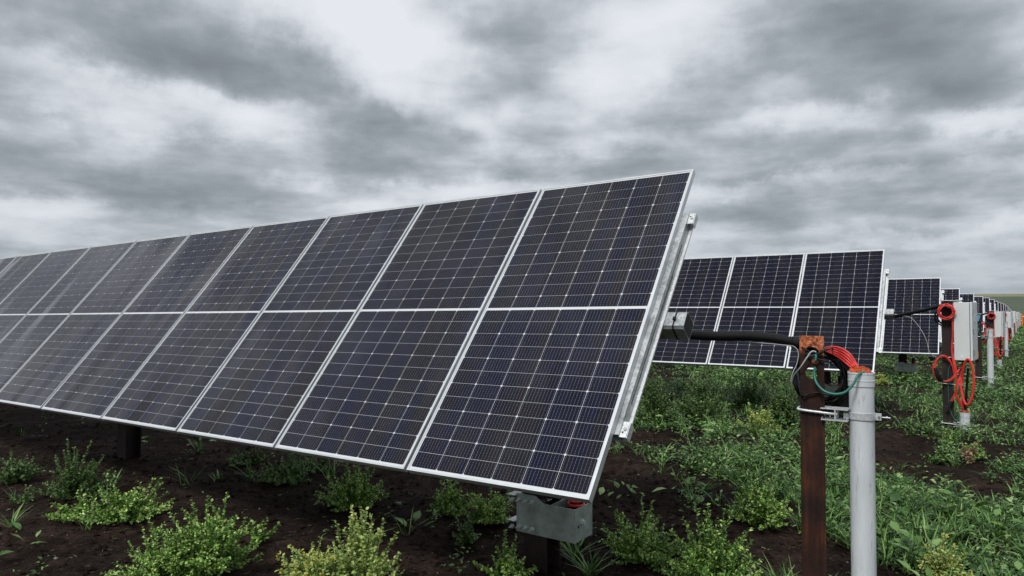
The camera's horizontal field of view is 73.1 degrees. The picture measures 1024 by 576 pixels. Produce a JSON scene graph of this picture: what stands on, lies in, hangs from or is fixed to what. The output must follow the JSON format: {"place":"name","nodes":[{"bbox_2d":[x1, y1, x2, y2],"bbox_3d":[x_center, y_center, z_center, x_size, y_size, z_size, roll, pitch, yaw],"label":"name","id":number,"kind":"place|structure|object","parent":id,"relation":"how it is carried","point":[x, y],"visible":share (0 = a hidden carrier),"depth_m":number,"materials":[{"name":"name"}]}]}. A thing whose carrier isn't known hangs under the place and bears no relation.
{"place":"outdoors","nodes":[
{"label":"outdoors","id":0,"kind":"place"},
{"bbox_2d":[185,438,213,450],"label":"grass tuft","id":1,"kind":"object","parent":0,"point":[199,446],"visible":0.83,"depth_m":7.03,"materials":[{"name":"green plant"}]},
{"bbox_2d":[53,428,848,562],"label":"pebbles","id":2,"kind":"object","parent":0,"point":[390,506],"visible":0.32,"depth_m":4.96,"materials":[{"name":"grey stone"}]},
{"bbox_2d":[0,324,1023,575],"bbox_3d":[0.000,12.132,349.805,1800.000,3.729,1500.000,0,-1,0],"label":"ground","id":3,"kind":"structure","parent":0,"point":[56,544],"depth_m":5.29,"materials":[{"name":"soil"}]},
{"bbox_2d":[0,449,47,483],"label":"leafy weed","id":4,"kind":"object","parent":3,"relation":"on","point":[15,473],"visible":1,"depth_m":5.49,"materials":[{"name":"green plant"}]},
{"bbox_2d":[14,484,34,504],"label":"leafy weed","id":5,"kind":"object","parent":3,"relation":"on","point":[28,497],"visible":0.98,"depth_m":4.98,"materials":[{"name":"green plant"}]},
{"bbox_2d":[0,501,52,527],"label":"grass tuft","id":6,"kind":"object","parent":3,"relation":"on","point":[8,522],"visible":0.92,"depth_m":4.41,"materials":[{"name":"green plant"}]},
{"bbox_2d":[29,439,116,499],"bbox_3d":[-3.292,1.359,5.196,0.563,0.466,0.556,0,-1,0],"label":"leafy weed","id":7,"kind":"object","parent":3,"relation":"on","point":[81,479],"visible":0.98,"depth_m":5.15,"materials":[{"name":"green plant"}]},
{"bbox_2d":[42,490,112,522],"bbox_3d":[-2.890,1.469,4.627,0.436,0.222,0.332,0,-1,0],"label":"leafy weed","id":8,"kind":"object","parent":3,"relation":"on","point":[70,514],"visible":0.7,"depth_m":4.63,"materials":[{"name":"green plant"}]},
{"bbox_2d":[75,473,174,524],"bbox_3d":[-2.618,1.405,4.667,0.589,0.356,0.576,0,-1,0],"label":"leafy weed","id":9,"kind":"object","parent":3,"relation":"on","point":[134,506],"visible":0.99,"depth_m":4.60,"materials":[{"name":"green plant"}]},
{"bbox_2d":[100,518,211,575],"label":"leafy weed","id":10,"kind":"object","parent":3,"relation":"on","point":[150,564],"visible":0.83,"depth_m":3.66,"materials":[{"name":"green plant"}]},
{"bbox_2d":[159,492,263,575],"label":"leafy weed","id":11,"kind":"object","parent":3,"relation":"on","point":[219,542],"visible":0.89,"depth_m":3.74,"materials":[{"name":"green plant"}]},
{"bbox_2d":[225,447,273,466],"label":"leafy weed","id":12,"kind":"object","parent":3,"relation":"on","point":[241,460],"visible":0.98,"depth_m":6.25,"materials":[{"name":"green plant"}]},
{"bbox_2d":[249,517,279,548],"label":"leafy weed","id":13,"kind":"object","parent":3,"relation":"on","point":[256,538],"visible":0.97,"depth_m":4.24,"materials":[{"name":"green plant"}]},
{"bbox_2d":[248,453,315,485],"bbox_3d":[-1.879,1.467,5.735,0.530,0.295,0.589,0,-1,0],"label":"leafy weed","id":14,"kind":"object","parent":3,"relation":"on","point":[277,476],"visible":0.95,"depth_m":5.66,"materials":[{"name":"green plant"}]},
{"bbox_2d":[275,535,340,575],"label":"leafy weed","id":15,"kind":"object","parent":3,"relation":"on","point":[313,564],"visible":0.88,"depth_m":3.47,"materials":[{"name":"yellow plant"}]},
{"bbox_2d":[289,455,336,473],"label":"leafy weed","id":16,"kind":"object","parent":3,"relation":"on","point":[320,468],"visible":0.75,"depth_m":6.08,"materials":[{"name":"green plant"}]},
{"bbox_2d":[0,169,697,574],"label":"solar array","id":17,"kind":"object","parent":3,"relation":"on","point":[508,341],"visible":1,"depth_m":4.35,"materials":[{"name":"grey"}]},
{"bbox_2d":[314,462,389,511],"bbox_3d":[-1.154,1.413,4.999,0.541,0.352,0.489,0,-2,-16],"label":"leafy weed","id":18,"kind":"object","parent":3,"relation":"on","point":[355,494],"visible":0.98,"depth_m":4.92,"materials":[{"name":"green plant"}]},
{"bbox_2d":[324,504,404,575],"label":"leafy weed","id":19,"kind":"object","parent":3,"relation":"on","point":[363,559],"visible":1,"depth_m":3.47,"materials":[{"name":"green plant"}]},
{"bbox_2d":[390,510,444,535],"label":"grass tuft","id":20,"kind":"object","parent":3,"relation":"on","point":[410,524],"visible":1,"depth_m":4.38,"materials":[{"name":"green plant"}]},
{"bbox_2d":[426,478,470,516],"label":"leafy weed","id":21,"kind":"object","parent":3,"relation":"on","point":[447,503],"visible":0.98,"depth_m":4.89,"materials":[{"name":"green plant"}]},
{"bbox_2d":[0,438,907,575],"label":"seedlings","id":22,"kind":"object","parent":3,"relation":"on","point":[436,518],"visible":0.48,"depth_m":4.66,"materials":[{"name":"green plant"}]},
{"bbox_2d":[11,435,909,575],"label":"straw","id":23,"kind":"object","parent":3,"relation":"on","point":[414,571],"visible":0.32,"depth_m":4.54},
{"bbox_2d":[452,515,480,545],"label":"leafy weed","id":24,"kind":"object","parent":3,"relation":"on","point":[467,532],"visible":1,"depth_m":4.29,"materials":[{"name":"green plant"}]},
{"bbox_2d":[459,487,515,525],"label":"leafy weed","id":25,"kind":"object","parent":3,"relation":"on","point":[491,512],"visible":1,"depth_m":4.64,"materials":[{"name":"green plant"}]},
{"bbox_2d":[472,529,537,575],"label":"leafy weed","id":26,"kind":"object","parent":3,"relation":"on","point":[507,566],"visible":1,"depth_m":3.74,"materials":[{"name":"green plant"}]},
{"bbox_2d":[0,325,1023,575],"bbox_3d":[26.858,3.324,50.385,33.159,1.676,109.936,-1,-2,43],"label":"ground cover","id":27,"kind":"object","parent":3,"relation":"on","point":[894,495],"visible":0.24,"depth_m":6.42,"materials":[{"name":"green plant"}]},
{"bbox_2d":[560,522,610,560],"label":"grass tuft","id":28,"kind":"object","parent":3,"relation":"on","point":[577,554],"visible":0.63,"depth_m":4.05,"materials":[{"name":"green plant"}]},
{"bbox_2d":[554,543,618,575],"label":"grass tuft","id":29,"kind":"object","parent":3,"relation":"on","point":[590,571],"visible":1,"depth_m":3.81,"materials":[{"name":"green plant"}]},
{"bbox_2d":[598,493,683,566],"bbox_3d":[0.751,1.408,4.004,0.505,0.371,0.486,0,-1,0],"label":"leafy weed","id":30,"kind":"object","parent":3,"relation":"on","point":[638,547],"visible":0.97,"depth_m":3.96,"materials":[{"name":"green plant"}]},
{"bbox_2d":[637,368,674,422],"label":"leafy weed","id":31,"kind":"object","parent":3,"relation":"on","point":[657,402],"visible":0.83,"depth_m":8.61,"materials":[{"name":"green plant"}]},
{"bbox_2d":[669,370,732,423],"bbox_3d":[2.421,1.405,8.854,0.797,0.710,0.815,-1,-2,21],"label":"leafy weed","id":32,"kind":"object","parent":3,"relation":"on","point":[702,406],"visible":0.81,"depth_m":8.76,"materials":[{"name":"green plant"}]},
{"bbox_2d":[651,502,763,575],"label":"leafy weed","id":33,"kind":"object","parent":3,"relation":"on","point":[718,560],"visible":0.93,"depth_m":3.65,"materials":[{"name":"green plant"}]},
{"bbox_2d":[728,373,768,409],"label":"leafy weed","id":34,"kind":"object","parent":3,"relation":"on","point":[750,395],"visible":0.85,"depth_m":10.18,"materials":[{"name":"green plant"}]},
{"bbox_2d":[722,473,792,530],"bbox_3d":[1.686,1.460,4.738,0.446,0.363,0.478,0,-1,0],"label":"leafy weed","id":35,"kind":"object","parent":3,"relation":"on","point":[757,509],"visible":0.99,"depth_m":4.67,"materials":[{"name":"green plant"}]},
{"bbox_2d":[736,402,779,434],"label":"leafy weed","id":36,"kind":"object","parent":3,"relation":"on","point":[754,418],"visible":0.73,"depth_m":8.16,"materials":[{"name":"green plant"}]},
{"bbox_2d":[652,249,894,416],"bbox_3d":[-0.299,1.094,12.720,12.902,3.123,1.365,-1,-2,35],"label":"solar array","id":37,"kind":"object","parent":3,"relation":"on","point":[838,298],"visible":0.23,"depth_m":9.87,"materials":[{"name":"grey"}]},
{"bbox_2d":[759,420,798,440],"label":"grass tuft","id":38,"kind":"object","parent":3,"relation":"on","point":[780,434],"visible":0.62,"depth_m":7.52,"materials":[{"name":"green plant"}]},
{"bbox_2d":[766,372,799,427],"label":"leafy weed","id":39,"kind":"object","parent":3,"relation":"on","point":[783,409],"visible":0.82,"depth_m":8.59,"materials":[{"name":"green plant"}]},
{"bbox_2d":[799,336,826,575],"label":"support post","id":40,"kind":"object","parent":3,"relation":"on","point":[813,492],"visible":0.92,"depth_m":3.28,"materials":[{"name":"metal"}]},
{"bbox_2d":[692,339,815,384],"bbox_3d":[1.155,0.374,3.574,0.084,0.218,0.848,1,-2,-44],"label":"cable","id":41,"kind":"object","parent":40,"relation":"hanging from","point":[791,381],"visible":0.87,"depth_m":3.37,"materials":[{"name":"grey plastic"}]},
{"bbox_2d":[690,330,818,352],"bbox_3d":[1.136,0.267,3.617,0.908,0.138,0.116,-1,-2,41],"label":"cable bundle","id":42,"kind":"object","parent":40,"relation":"attached to","point":[743,336],"visible":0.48,"depth_m":3.52,"materials":[{"name":"black plastic"}]},
{"bbox_2d":[791,347,848,406],"bbox_3d":[1.505,0.433,3.364,0.306,0.321,0.264,-1,-2,35],"label":"cable coil","id":43,"kind":"object","parent":40,"relation":"attached to","point":[838,400],"visible":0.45,"depth_m":3.37,"materials":[{"name":"black plastic"}]},
{"bbox_2d":[813,352,864,394],"bbox_3d":[1.521,0.397,3.198,0.230,0.194,0.088,-1,-2,20],"label":"ground wire","id":44,"kind":"object","parent":40,"relation":"attached to","point":[831,393],"visible":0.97,"depth_m":3.18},
{"bbox_2d":[797,406,890,421],"bbox_3d":[1.571,0.592,3.273,0.398,0.056,0.189,-1,-2,35],"label":"pipe clamp","id":45,"kind":"object","parent":40,"relation":"attached to","point":[861,417],"visible":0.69,"depth_m":3.21,"materials":[{"name":"metal"}]},
{"bbox_2d":[693,278,943,380],"bbox_3d":[5.673,1.375,17.061,8.670,3.121,1.365,-1,-2,35],"label":"solar array","id":46,"kind":"object","parent":3,"relation":"on","point":[902,337],"visible":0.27,"depth_m":14.98,"materials":[{"name":"grey"}]},
{"bbox_2d":[847,366,876,575],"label":"conduit pipe","id":47,"kind":"object","parent":3,"relation":"on","point":[862,492],"visible":0.91,"depth_m":3.16,"materials":[{"name":"grey plastic"}]},
{"bbox_2d":[827,352,849,368],"bbox_3d":[1.586,0.365,3.327,0.017,0.114,0.149,1,-2,-25],"label":"wire bundle","id":48,"kind":"object","parent":47,"relation":"attached to","point":[828,354],"visible":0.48,"depth_m":3.36,"materials":[{"name":"plastic"}]},
{"bbox_2d":[825,346,858,367],"bbox_3d":[1.583,0.356,3.300,0.042,0.155,0.189,1,-2,-30],"label":"wire bundle","id":49,"kind":"object","parent":47,"relation":"attached to","point":[846,357],"visible":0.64,"depth_m":3.29,"materials":[{"name":"red plastic"}]},
{"bbox_2d":[875,372,891,384],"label":"leafy weed","id":50,"kind":"object","parent":3,"relation":"on","point":[881,379],"visible":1,"depth_m":14.01,"materials":[{"name":"green plant"}]},
{"bbox_2d":[923,443,959,464],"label":"leafy weed","id":51,"kind":"object","parent":3,"relation":"on","point":[940,458],"visible":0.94,"depth_m":6.97,"materials":[{"name":"green plant"}]},
{"bbox_2d":[928,288,961,362],"bbox_3d":[9.758,1.618,22.720,8.670,3.123,1.365,-1,-2,35],"label":"solar array","id":52,"kind":"object","parent":3,"relation":"on","point":[952,294],"visible":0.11,"depth_m":20.84,"materials":[{"name":"grey"}]},
{"bbox_2d":[917,532,973,575],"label":"leafy weed","id":53,"kind":"object","parent":3,"relation":"on","point":[942,564],"visible":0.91,"depth_m":3.78,"materials":[{"name":"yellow plant"}]},
{"bbox_2d":[938,428,954,446],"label":"leafy weed","id":54,"kind":"object","parent":3,"relation":"on","point":[948,438],"visible":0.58,"depth_m":7.63,"materials":[{"name":"green plant"}]},
{"bbox_2d":[941,301,953,428],"bbox_3d":[5.644,1.146,8.937,0.124,1.946,0.110,-1,-2,35],"label":"support post","id":55,"kind":"object","parent":3,"relation":"on","point":[946,326],"visible":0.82,"depth_m":8.90,"materials":[{"name":"metal"}]},
{"bbox_2d":[894,304,945,317],"bbox_3d":[5.370,0.321,9.247,0.092,0.217,0.839,1,-2,-32],"label":"cable bundle","id":56,"kind":"object","parent":55,"relation":"attached to","point":[917,311],"visible":0.73,"depth_m":9.16,"materials":[{"name":"black plastic"}]},
{"bbox_2d":[936,303,954,319],"bbox_3d":[5.566,0.299,8.854,0.220,0.221,0.092,-1,-2,35],"label":"cable coil","id":57,"kind":"object","parent":55,"relation":"attached to","point":[940,307],"visible":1,"depth_m":8.84,"materials":[{"name":"red plastic"}]},
{"bbox_2d":[940,300,962,385],"bbox_3d":[5.689,0.701,8.941,0.238,1.095,0.181,-1,-2,35],"label":"post strap","id":58,"kind":"object","parent":55,"relation":"attached to","point":[951,357],"visible":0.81,"depth_m":8.86,"materials":[{"name":"metal"}]},
{"bbox_2d":[948,364,962,420],"bbox_3d":[5.663,1.332,8.816,0.167,0.712,0.041,-1,-2,27],"label":"ground wire","id":59,"kind":"object","parent":55,"relation":"attached to","point":[948,397],"visible":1,"depth_m":8.86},
{"bbox_2d":[941,420,975,426],"bbox_3d":[5.740,1.748,8.873,0.379,0.056,0.194,-1,-2,35],"label":"pipe clamp","id":60,"kind":"object","parent":55,"relation":"attached to","point":[956,424],"visible":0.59,"depth_m":8.82,"materials":[{"name":"metal"}]},
{"bbox_2d":[952,302,977,361],"bbox_3d":[5.820,0.566,8.952,0.326,0.766,0.406,-1,-2,41],"label":"electrical box","id":61,"kind":"object","parent":55,"relation":"attached to","point":[965,333],"visible":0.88,"depth_m":8.78,"materials":[{"name":"grey paint"}]},
{"bbox_2d":[934,307,953,325],"bbox_3d":[5.698,0.380,9.076,0.264,0.264,0.072,-1,-2,35],"label":"cable coil","id":62,"kind":"object","parent":61,"relation":"attached to","point":[938,320],"visible":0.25,"depth_m":9.11,"materials":[{"name":"black plastic"}]},
{"bbox_2d":[932,319,963,409],"bbox_3d":[5.600,1.007,8.850,0.356,1.222,0.087,0,-2,15],"label":"wire bundle","id":63,"kind":"object","parent":61,"relation":"hanging from","point":[955,371],"visible":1,"depth_m":8.82,"materials":[{"name":"red plastic"}]},
{"bbox_2d":[933,368,943,382],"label":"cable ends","id":64,"kind":"object","parent":63,"relation":"attached to","point":[938,375],"visible":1,"depth_m":8.88,"materials":[{"name":"black plastic"}]},
{"bbox_2d":[945,363,968,412],"bbox_3d":[5.686,1.286,8.843,0.284,0.664,0.085,0,-1,13],"label":"wire bundle","id":65,"kind":"object","parent":61,"relation":"hanging from","point":[948,406],"visible":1,"depth_m":8.79,"materials":[{"name":"plastic"}]},
{"bbox_2d":[960,358,974,406],"bbox_3d":[5.754,1.251,8.755,0.088,0.735,0.210,0,-1,-10],"label":"red conduit","id":66,"kind":"object","parent":61,"relation":"hanging from","point":[961,382],"visible":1,"depth_m":8.74,"materials":[{"name":"red plastic"}]},
{"bbox_2d":[970,302,977,360],"bbox_3d":[5.931,0.552,8.856,0.037,0.742,0.406,-1,-2,42],"label":"door","id":67,"kind":"structure","parent":61,"relation":"in","point":[973,305],"depth_m":8.77,"materials":[{"name":"grey paint"}]},
{"bbox_2d":[953,294,975,352],"bbox_3d":[13.943,1.821,28.337,8.670,3.123,1.364,-1,-2,35],"label":"solar array","id":68,"kind":"object","parent":3,"relation":"on","point":[967,297],"visible":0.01,"depth_m":26.52,"materials":[{"name":"grey"}]},
{"bbox_2d":[959,410,970,431],"bbox_3d":[5.775,1.785,8.806,0.126,0.461,0.126,-1,-2,35],"label":"conduit pipe","id":69,"kind":"object","parent":3,"relation":"on","point":[964,416],"visible":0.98,"depth_m":8.77,"materials":[{"name":"grey plastic"}]},
{"bbox_2d":[958,443,977,462],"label":"leafy weed","id":70,"kind":"object","parent":3,"relation":"on","point":[968,454],"visible":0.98,"depth_m":6.98,"materials":[{"name":"plant"}]},
{"bbox_2d":[954,436,990,459],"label":"leafy weed","id":71,"kind":"object","parent":3,"relation":"on","point":[978,456],"visible":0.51,"depth_m":7.05,"materials":[{"name":"green plant"}]},
{"bbox_2d":[975,320,982,388],"bbox_3d":[9.829,1.550,14.549,0.124,1.754,0.110,-1,-2,35],"label":"support post","id":72,"kind":"object","parent":3,"relation":"on","point":[978,367],"visible":0.58,"depth_m":14.50,"materials":[{"name":"metal"}]},
{"bbox_2d":[974,296,986,331],"bbox_3d":[18.128,1.994,33.954,8.670,3.122,1.365,-1,-2,35],"label":"solar array","id":73,"kind":"object","parent":3,"relation":"on","point":[980,305],"visible":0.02,"depth_m":31.83,"materials":[{"name":"grey"}]},
{"bbox_2d":[983,298,990,327],"bbox_3d":[22.313,2.137,39.572,8.670,3.121,1.364,-1,-2,35],"label":"solar array","id":74,"kind":"object","parent":3,"relation":"on","point":[987,305],"visible":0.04,"depth_m":37.51,"materials":[{"name":"grey"}]},
{"bbox_2d":[986,328,993,388],"bbox_3d":[9.998,1.578,14.431,0.126,1.492,0.126,-1,-2,35],"label":"conduit pipe","id":75,"kind":"object","parent":3,"relation":"on","point":[990,359],"visible":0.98,"depth_m":14.39,"materials":[{"name":"grey plastic"}]},
{"bbox_2d":[981,322,986,343],"bbox_3d":[9.940,0.945,14.516,0.043,0.463,0.191,1,-2,-33],"label":"wire bundle","id":76,"kind":"object","parent":75,"relation":"hanging from","point":[984,340],"visible":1,"depth_m":14.51,"materials":[{"name":"red plastic"}]},
{"bbox_2d":[984,299,995,330],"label":"solar array","id":77,"kind":"object","parent":3,"relation":"on","point":[993,306],"visible":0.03,"depth_m":43.18,"materials":[{"name":"grey"}]},
{"bbox_2d":[989,311,994,366],"bbox_3d":[14.013,1.649,20.168,0.124,1.946,0.110,-1,-2,36],"label":"support post","id":78,"kind":"object","parent":3,"relation":"on","point":[991,323],"visible":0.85,"depth_m":20.13,"materials":[{"name":"metal"}]},
{"bbox_2d":[994,311,1004,337],"bbox_3d":[14.189,1.069,20.177,0.326,0.766,0.406,-1,-2,43],"label":"electrical box","id":79,"kind":"object","parent":78,"relation":"attached to","point":[999,322],"visible":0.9,"depth_m":20.00,"materials":[{"name":"grey paint"}]},
{"bbox_2d":[985,330,998,357],"bbox_3d":[13.971,1.510,20.081,0.356,1.222,0.087,0,-2,15],"label":"wire bundle","id":80,"kind":"object","parent":79,"relation":"hanging from","point":[995,342],"visible":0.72,"depth_m":20.04,"materials":[{"name":"red plastic"}]},
{"bbox_2d":[997,336,1003,356],"bbox_3d":[14.121,1.754,19.984,0.088,0.735,0.210,0,-1,-9],"label":"red conduit","id":81,"kind":"object","parent":79,"relation":"hanging from","point":[998,345],"visible":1,"depth_m":19.98,"materials":[{"name":"red plastic"}]},
{"bbox_2d":[1002,311,1004,336],"bbox_3d":[14.297,1.054,20.077,0.037,0.742,0.406,-1,-2,44],"label":"door","id":82,"kind":"structure","parent":79,"relation":"in","point":[1003,313],"depth_m":20.00,"materials":[{"name":"grey paint"}]},
{"bbox_2d":[997,338,1001,354],"bbox_3d":[18.199,1.969,25.782,0.124,1.754,0.110,-1,-2,34],"label":"support post","id":83,"kind":"object","parent":3,"relation":"on","point":[999,345],"visible":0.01,"depth_m":25.71,"materials":[{"name":"metal"}]},
{"bbox_2d":[1004,322,1007,356],"bbox_3d":[18.374,1.997,25.673,0.126,1.492,0.126,-1,-2,32],"label":"conduit pipe","id":84,"kind":"object","parent":3,"relation":"on","point":[1006,338],"visible":0.79,"depth_m":25.63,"materials":[{"name":"grey plastic"}]},
{"bbox_2d":[1011,318,1013,339],"bbox_3d":[26.733,2.318,36.894,0.126,1.492,0.126,-1,-2,37],"label":"conduit pipe","id":85,"kind":"object","parent":3,"relation":"on","point":[1012,333],"visible":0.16,"depth_m":36.85,"materials":[{"name":"grey plastic"}]},
{"bbox_2d":[0,0,1023,293],"label":"sky","id":86,"kind":"structure","parent":0,"point":[896,127],"materials":[{"name":"grey"}]},
{"bbox_2d":[974,293,1023,323],"bbox_3d":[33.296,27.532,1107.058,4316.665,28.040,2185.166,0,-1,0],"label":"hills","id":87,"kind":"structure","parent":0,"point":[1013,302],"depth_m":503.23,"materials":[{"name":"green plant"}]},
{"bbox_3d":[22.383,2.035,31.402,0.124,1.946,0.110,-1,-2,37],"label":"support post","id":88,"kind":"object","parent":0,"visible":0},
{"bbox_2d":[1006,312,1012,328],"bbox_3d":[22.559,1.456,31.412,0.326,0.766,0.406,-1,-2,42],"label":"electrical box","id":89,"kind":"object","parent":88,"relation":"attached to","point":[1009,317],"visible":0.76,"depth_m":31.23,"materials":[{"name":"grey paint"}]},
{"bbox_2d":[1011,312,1012,327],"bbox_3d":[22.668,1.441,31.313,0.037,0.742,0.406,-1,-2,43],"label":"door","id":90,"kind":"structure","parent":89,"relation":"in","point":[1011,312],"depth_m":31.28,"materials":[{"name":"grey paint"}]},
{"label":"support post","id":91,"kind":"object","parent":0,"visible":0},
{"bbox_2d":[1011,311,1015,323],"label":"electrical box","id":92,"kind":"object","parent":91,"relation":"attached to","point":[1014,314],"visible":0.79,"depth_m":42.44,"materials":[{"name":"grey paint"}]}
]}

